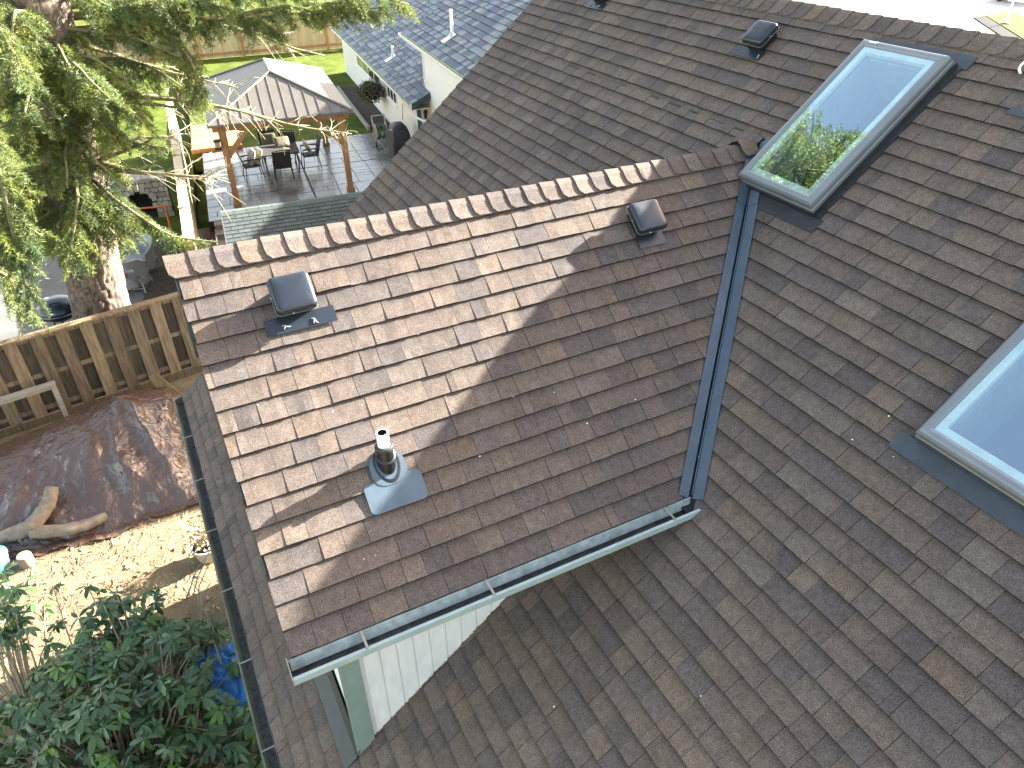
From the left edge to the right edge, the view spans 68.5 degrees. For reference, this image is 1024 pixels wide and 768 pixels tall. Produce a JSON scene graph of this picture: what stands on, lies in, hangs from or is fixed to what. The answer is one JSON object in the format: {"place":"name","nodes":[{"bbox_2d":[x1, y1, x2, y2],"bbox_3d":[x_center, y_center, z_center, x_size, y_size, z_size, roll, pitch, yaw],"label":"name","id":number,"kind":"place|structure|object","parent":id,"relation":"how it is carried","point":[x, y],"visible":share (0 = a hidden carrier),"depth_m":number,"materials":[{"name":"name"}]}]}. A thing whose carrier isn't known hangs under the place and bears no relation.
{"place":"outdoors","nodes":[
{"label":"outdoors","id":0,"kind":"place"},
{"bbox_2d":[0,239,191,370],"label":"concrete pad","id":1,"kind":"object","parent":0,"point":[53,284],"depth_m":19.86,"materials":[{"name":"grey concrete"}]},
{"bbox_2d":[36,294,72,325],"bbox_3d":[-9.919,-1.229,16.742,0.892,1.598,0.892,-17,38,-22],"label":"kettle barbecue","id":2,"kind":"object","parent":1,"relation":"on","point":[59,307],"visible":0.69,"depth_m":16.18,"materials":[{"name":"black metal"}]},
{"bbox_2d":[121,258,153,293],"bbox_3d":[-10.069,-2.930,19.776,0.960,0.961,0.838,-5,35,-5],"label":"wicker armchair","id":3,"kind":"object","parent":1,"relation":"on","point":[136,272],"visible":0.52,"depth_m":19.59,"materials":[{"name":"grey wicker"}]},
{"bbox_2d":[120,233,164,271],"bbox_3d":[-10.235,-3.553,20.688,0.960,0.961,0.826,12,36,18],"label":"wicker armchair","id":4,"kind":"object","parent":1,"relation":"on","point":[149,256],"visible":0.53,"depth_m":20.68,"materials":[{"name":"grey wicker"}]},
{"bbox_2d":[0,21,198,262],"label":"lawn","id":5,"kind":"structure","parent":0,"point":[162,124],"depth_m":29.68,"materials":[{"name":"green plant"}]},
{"bbox_2d":[107,169,174,219],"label":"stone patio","id":6,"kind":"structure","parent":5,"relation":"on","point":[149,192],"depth_m":23.75,"materials":[{"name":"grey stone"}]},
{"bbox_2d":[166,102,200,252],"bbox_3d":[-10.571,-6.483,24.207,0.280,1.828,14.705,-14,36,-18],"label":"side fence","id":7,"kind":"object","parent":5,"relation":"on","point":[187,215],"visible":0.68,"depth_m":22.21,"materials":[{"name":"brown wood"}]},
{"bbox_2d":[0,227,209,430],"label":"terrain","id":8,"kind":"structure","parent":0,"point":[203,232],"depth_m":16.55,"materials":[{"name":"brown soil"}]},
{"bbox_2d":[202,231,215,248],"bbox_3d":[-8.399,-3.325,21.162,0.420,0.400,4.200,-12,36,-16],"label":"mulch bed","id":9,"kind":"object","parent":8,"relation":"on","point":[211,236],"visible":0.21,"depth_m":22.31,"materials":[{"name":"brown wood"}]},
{"bbox_2d":[0,0,421,364],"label":"conifer tree","id":10,"kind":"object","parent":8,"relation":"on","point":[61,91],"visible":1,"depth_m":13.67,"materials":[{"name":"green plant"}]},
{"bbox_2d":[214,220,225,244],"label":"patio steps","id":11,"kind":"structure","parent":8,"relation":"on","point":[218,226],"depth_m":22.28,"materials":[{"name":"stone"}]},
{"bbox_2d":[162,0,1023,767],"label":"brown roof house","id":12,"kind":"structure","parent":8,"relation":"on","point":[798,562],"depth_m":4.87,"materials":[{"name":"brown"}]},
{"bbox_2d":[263,271,337,336],"bbox_3d":[-1.326,-0.515,4.594,0.430,0.296,0.238,-17,38,-22],"label":"roof vent","id":13,"kind":"object","parent":12,"relation":"attached to","point":[293,298],"visible":1,"depth_m":4.54,"materials":[{"name":"black metal"}]},
{"bbox_2d":[364,429,427,514],"bbox_3d":[-0.720,0.484,4.427,0.356,0.409,0.285,-17,38,-22],"label":"vent pipe","id":14,"kind":"object","parent":12,"relation":"on","point":[395,484],"visible":1,"depth_m":4.45,"materials":[{"name":"metal"}]},
{"bbox_2d":[584,0,606,9],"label":"roof vent","id":15,"kind":"object","parent":12,"relation":"attached to","point":[597,4],"visible":1,"depth_m":8.76,"materials":[{"name":"black metal"}]},
{"bbox_2d":[627,199,667,248],"bbox_3d":[0.987,-1.192,5.547,0.269,0.292,0.238,-17,38,-22],"label":"roof vent","id":16,"kind":"object","parent":12,"relation":"attached to","point":[648,221],"visible":1,"depth_m":5.48,"materials":[{"name":"black metal"}]},
{"bbox_2d":[730,20,778,60],"bbox_3d":[2.195,-3.104,6.759,0.238,0.289,0.364,-17,38,-22],"label":"roof vent","id":17,"kind":"object","parent":12,"relation":"attached to","point":[759,37],"visible":1,"depth_m":6.68,"materials":[{"name":"black metal"}]},
{"bbox_2d":[738,37,977,231],"bbox_3d":[2.550,-1.895,5.802,1.368,1.227,0.976,-17,38,-22],"label":"skylight","id":18,"kind":"object","parent":12,"relation":"attached to","point":[843,128],"visible":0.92,"depth_m":5.82,"materials":[{"name":"clear glass"}]},
{"bbox_2d":[889,321,1023,537],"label":"skylight","id":19,"kind":"object","parent":12,"relation":"attached to","point":[968,432],"visible":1,"depth_m":4.17,"materials":[{"name":"clear glass"}]},
{"bbox_2d":[1006,106,1023,117],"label":"flashing patch","id":20,"kind":"object","parent":12,"relation":"on","point":[1015,111],"visible":1,"depth_m":4.95,"materials":[{"name":"metal"}]},
{"bbox_2d":[1018,61,1023,73],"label":"cable loop","id":21,"kind":"object","parent":12,"relation":"on","point":[1019,67],"visible":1,"depth_m":5.06,"materials":[{"name":"white plastic"}]},
{"bbox_2d":[0,372,260,767],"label":"garden soil","id":22,"kind":"structure","parent":0,"point":[108,570],"depth_m":11.84,"materials":[{"name":"beige soil"}]},
{"bbox_2d":[0,545,9,574],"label":"blue bucket","id":23,"kind":"object","parent":22,"relation":"on","point":[4,557],"visible":0.91,"depth_m":11.82,"materials":[{"name":"plastic"}]},
{"bbox_2d":[16,551,35,569],"bbox_3d":[-7.767,2.811,12.012,0.229,0.219,0.229,-17,38,-22],"label":"bucket","id":24,"kind":"object","parent":22,"relation":"on","point":[25,559],"visible":1,"depth_m":11.95,"materials":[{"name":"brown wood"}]},
{"bbox_2d":[0,380,68,416],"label":"railing","id":25,"kind":"object","parent":22,"relation":"on","point":[25,393],"visible":0.79,"depth_m":14.47,"materials":[{"name":"grey wood"}]},
{"bbox_2d":[0,387,198,558],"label":"tarp","id":26,"kind":"object","parent":22,"relation":"on","point":[121,461],"visible":0.84,"depth_m":13.12,"materials":[{"name":"brown plastic"}]},
{"bbox_2d":[0,486,58,544],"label":"bent branch","id":27,"kind":"object","parent":26,"relation":"on","point":[40,515],"visible":0.98,"depth_m":12.27,"materials":[{"name":"brown wood"}]},
{"bbox_2d":[28,512,107,538],"bbox_3d":[-7.342,2.357,12.463,1.157,0.310,0.311,-15,37,-19],"label":"curved branch","id":28,"kind":"object","parent":26,"relation":"on","point":[67,529],"visible":1,"depth_m":12.36,"materials":[{"name":"brown wood"}]},
{"bbox_2d":[0,292,202,438],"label":"wooden fence","id":29,"kind":"object","parent":22,"relation":"on","point":[132,345],"visible":0.88,"depth_m":15.21,"materials":[{"name":"brown wood"}]},
{"bbox_2d":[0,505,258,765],"bbox_3d":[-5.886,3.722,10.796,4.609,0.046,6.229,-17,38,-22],"label":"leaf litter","id":30,"kind":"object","parent":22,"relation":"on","point":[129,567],"visible":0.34,"depth_m":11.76,"materials":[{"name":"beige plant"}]},
{"bbox_2d":[0,551,263,767],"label":"rhododendron bush","id":31,"kind":"object","parent":22,"relation":"on","point":[96,718],"visible":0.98,"depth_m":8.67,"materials":[{"name":"green plant"}]},
{"bbox_2d":[194,640,247,731],"bbox_3d":[-3.610,3.732,9.592,1.020,0.370,1.310,-17,38,-22],"label":"blue sheet","id":32,"kind":"object","parent":31,"relation":"on","point":[235,688],"visible":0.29,"depth_m":9.62,"materials":[{"name":"plastic"}]},
{"bbox_2d":[149,374,179,392],"bbox_3d":[-6.819,0.165,15.152,0.680,1.000,0.030,-17,38,-22],"label":"leaning board","id":33,"kind":"object","parent":22,"relation":"on","point":[157,380],"visible":0.43,"depth_m":14.90,"materials":[{"name":"brown wood"}]},
{"bbox_2d":[181,521,212,563],"bbox_3d":[-4.861,2.531,11.982,0.677,0.626,0.752,-3,35,-4],"label":"planter","id":34,"kind":"object","parent":22,"relation":"on","point":[199,547],"visible":0.67,"depth_m":11.88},
{"bbox_2d":[129,205,171,232],"bbox_3d":[-11.068,-5.082,23.085,1.178,0.818,0.639,-15,37,-20],"label":"orange trestle","id":35,"kind":"object","parent":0,"point":[168,217],"visible":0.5,"depth_m":23.06,"materials":[{"name":"paint"}]},
{"bbox_2d":[143,240,185,300],"bbox_3d":[-9.029,-2.263,19.798,1.200,0.212,7.600,-12,36,-16],"label":"dark soil bed","id":36,"kind":"object","parent":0,"point":[162,283],"visible":0.07,"depth_m":20.42,"materials":[{"name":"brown soil"}]},
{"bbox_2d":[0,0,367,228],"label":"ground","id":37,"kind":"structure","parent":0,"point":[202,210],"depth_m":28.34,"materials":[{"name":"green plant"}]},
{"bbox_2d":[189,42,389,171],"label":"lawn","id":38,"kind":"structure","parent":0,"point":[333,67],"depth_m":38.88,"materials":[{"name":"green plant"}]},
{"bbox_2d":[3,8,345,65],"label":"fence","id":39,"kind":"object","parent":38,"relation":"on","point":[308,45],"visible":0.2,"depth_m":42.83,"materials":[{"name":"brown wood"}]},
{"bbox_2d":[191,124,237,154],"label":"raised bed soil","id":40,"kind":"structure","parent":38,"relation":"on","point":[206,139],"depth_m":29.34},
{"bbox_2d":[337,86,369,130],"bbox_3d":[-7.071,-12.101,33.383,0.100,0.600,7.500,-12,36,-16],"label":"timber edging","id":41,"kind":"object","parent":38,"relation":"on","point":[360,117],"visible":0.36,"depth_m":32.57,"materials":[{"name":"grey wood"}]},
{"bbox_2d":[340,86,388,129],"bbox_3d":[-6.642,-12.152,33.605,0.850,0.620,7.400,-12,36,-16],"label":"flower bed","id":42,"kind":"object","parent":38,"relation":"on","point":[366,111],"visible":0.5,"depth_m":32.94,"materials":[{"name":"soil"}]},
{"bbox_2d":[356,75,383,103],"bbox_3d":[-5.811,-12.130,30.806,1.098,1.377,1.940,-12,36,-16],"label":"shrub","id":43,"kind":"object","parent":42,"relation":"on","point":[370,90],"visible":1,"depth_m":30.46,"materials":[{"name":"green plant"}]},
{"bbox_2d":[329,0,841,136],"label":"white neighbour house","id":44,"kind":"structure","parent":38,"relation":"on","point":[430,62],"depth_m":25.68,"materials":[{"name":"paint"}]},
{"bbox_2d":[356,55,381,89],"bbox_3d":[-6.384,-13.955,33.142,0.080,0.850,5.300,-12,36,-16],"label":"window","id":45,"kind":"structure","parent":44,"relation":"in","point":[361,65],"depth_m":33.47,"materials":[{"name":"glass"}]},
{"bbox_2d":[386,85,397,107],"bbox_3d":[-4.740,-11.454,29.453,0.079,0.850,1.800,-12,36,-16],"label":"window","id":46,"kind":"structure","parent":44,"relation":"in","point":[391,96],"depth_m":29.55,"materials":[{"name":"white plastic"}]},
{"bbox_2d":[423,108,428,118],"bbox_3d":[-2.954,-9.312,25.832,0.202,0.402,0.166,1,34,2],"label":"wall lantern","id":47,"kind":"object","parent":44,"relation":"attached to","point":[425,111],"depth_m":25.80,"materials":[{"name":"black paint"}]},
{"bbox_2d":[202,132,390,230],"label":"patio","id":48,"kind":"structure","parent":0,"point":[314,179],"depth_m":25.85,"materials":[{"name":"grey stone"}]},
{"bbox_2d":[191,143,242,153],"bbox_3d":[-11.072,-8.835,28.233,1.820,0.145,0.115,-12,36,-16],"label":"bed timber","id":49,"kind":"object","parent":48,"relation":"on","point":[204,150],"visible":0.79,"depth_m":28.09,"materials":[{"name":"brown wood"}]},
{"bbox_2d":[236,150,264,180],"bbox_3d":[-8.909,-7.529,25.479,0.767,1.068,0.632,-17,38,-22],"label":"patio chair","id":50,"kind":"object","parent":48,"relation":"on","point":[246,166],"visible":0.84,"depth_m":25.42,"materials":[{"name":"black metal"}]},
{"bbox_2d":[247,148,255,165],"bbox_3d":[-8.806,-7.666,25.378,0.243,0.480,0.500,-23,40,-28],"label":"cushion","id":51,"kind":"object","parent":50,"relation":"on","point":[251,154],"visible":0.92,"depth_m":25.27,"materials":[{"name":"beige fabric"}]},
{"bbox_2d":[254,147,261,163],"bbox_3d":[-8.659,-7.755,25.538,0.280,0.464,0.500,-27,42,-33],"label":"cushion","id":52,"kind":"object","parent":50,"relation":"on","point":[258,152],"visible":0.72,"depth_m":25.42,"materials":[{"name":"beige fabric"}]},
{"bbox_2d":[256,128,273,163],"bbox_3d":[-8.750,-8.545,26.954,0.632,1.068,0.767,-11,36,-14],"label":"patio chair","id":53,"kind":"object","parent":48,"relation":"on","point":[269,130],"visible":0.43,"depth_m":26.97,"materials":[{"name":"black metal"}]},
{"bbox_2d":[260,133,274,144],"bbox_3d":[-8.651,-8.647,26.714,0.500,0.492,0.204,-12,36,-16],"label":"cushion","id":54,"kind":"object","parent":53,"relation":"on","point":[267,139],"visible":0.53,"depth_m":26.64,"materials":[{"name":"beige fabric"}]},
{"bbox_2d":[202,58,354,207],"bbox_3d":[-7.855,-8.801,25.097,4.240,3.560,6.260,-12,36,-16],"label":"gazebo","id":55,"kind":"object","parent":48,"relation":"on","point":[290,94],"visible":0.9,"depth_m":22.99,"materials":[{"name":"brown metal"}]},
{"bbox_2d":[213,139,221,150],"bbox_3d":[-8.729,-7.089,22.281,0.185,0.270,0.170,-12,36,-16],"label":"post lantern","id":56,"kind":"object","parent":55,"relation":"attached to","point":[216,142],"visible":1,"depth_m":22.23,"materials":[{"name":"black metal"}]},
{"bbox_2d":[259,142,299,175],"bbox_3d":[-8.047,-7.827,26.187,1.260,0.734,1.260,-12,36,-16],"label":"patio table","id":57,"kind":"object","parent":48,"relation":"on","point":[267,150],"visible":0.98,"depth_m":25.91,"materials":[{"name":"grey metal"}]},
{"bbox_2d":[273,136,289,147],"bbox_3d":[-8.034,-8.435,26.230,0.500,0.290,0.458,-12,36,-16],"label":"cushion","id":58,"kind":"object","parent":57,"relation":"on","point":[279,140],"visible":0.99,"depth_m":26.17,"materials":[{"name":"beige fabric"}]},
{"bbox_2d":[271,150,294,181],"bbox_3d":[-7.742,-7.450,25.332,0.632,1.068,0.767,-12,36,-16],"label":"patio chair","id":59,"kind":"object","parent":48,"relation":"on","point":[281,160],"visible":1,"depth_m":25.05,"materials":[{"name":"black wicker"}]},
{"bbox_2d":[278,130,297,165],"bbox_3d":[-7.983,-8.382,26.696,0.632,1.068,0.767,-4,35,-5],"label":"patio chair","id":60,"kind":"object","parent":48,"relation":"on","point":[290,134],"visible":0.41,"depth_m":26.74,"materials":[{"name":"black wicker"}]},
{"bbox_2d":[300,133,321,169],"bbox_3d":[-7.049,-8.189,26.389,0.767,1.068,0.632,-14,36,-17],"label":"patio chair","id":61,"kind":"object","parent":48,"relation":"on","point":[314,153],"visible":0.95,"depth_m":26.33,"materials":[{"name":"black metal"}]},
{"bbox_2d":[302,139,311,154],"bbox_3d":[-7.150,-8.270,26.248,0.262,0.473,0.500,-10,35,-13],"label":"cushion","id":62,"kind":"object","parent":61,"relation":"on","point":[305,144],"visible":0.92,"depth_m":26.10,"materials":[{"name":"beige fabric"}]},
{"bbox_2d":[371,114,387,149],"bbox_3d":[-4.902,-9.452,28.189,0.594,1.044,0.872,-12,36,-16],"label":"hose reel","id":63,"kind":"object","parent":48,"relation":"on","point":[385,130],"visible":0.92,"depth_m":28.20,"materials":[{"name":"green plastic"}]},
{"bbox_2d":[388,121,410,158],"bbox_3d":[-4.074,-8.687,26.861,0.844,1.260,1.053,-12,36,-16],"label":"covered grill","id":64,"kind":"object","parent":48,"relation":"on","point":[399,136],"visible":0.71,"depth_m":26.43,"materials":[{"name":"black fabric"}]},
{"bbox_2d":[841,0,1023,37],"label":"street","id":65,"kind":"structure","parent":0,"point":[956,13],"depth_m":57.52,"materials":[{"name":"grey asphalt"}]},
{"bbox_2d":[973,15,1020,38],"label":"kerb strip","id":66,"kind":"object","parent":65,"relation":"on","point":[992,25],"visible":0.78,"depth_m":50.96,"materials":[{"name":"concrete"}]},
{"bbox_2d":[985,11,1023,38],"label":"verge grass","id":67,"kind":"structure","parent":0,"point":[1016,25],"depth_m":52.47,"materials":[{"name":"plant"}]},
{"bbox_2d":[1001,0,1013,23],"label":"street pole","id":68,"kind":"object","parent":67,"relation":"on","point":[1006,22],"visible":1,"depth_m":51.48,"materials":[{"name":"white metal"}]},
{"label":"side yard","id":69,"kind":"structure","parent":0,"visible":0},
{"bbox_2d":[220,191,362,243],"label":"shed","id":70,"kind":"structure","parent":69,"relation":"on","point":[251,223],"depth_m":18.21,"materials":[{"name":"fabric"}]}
]}

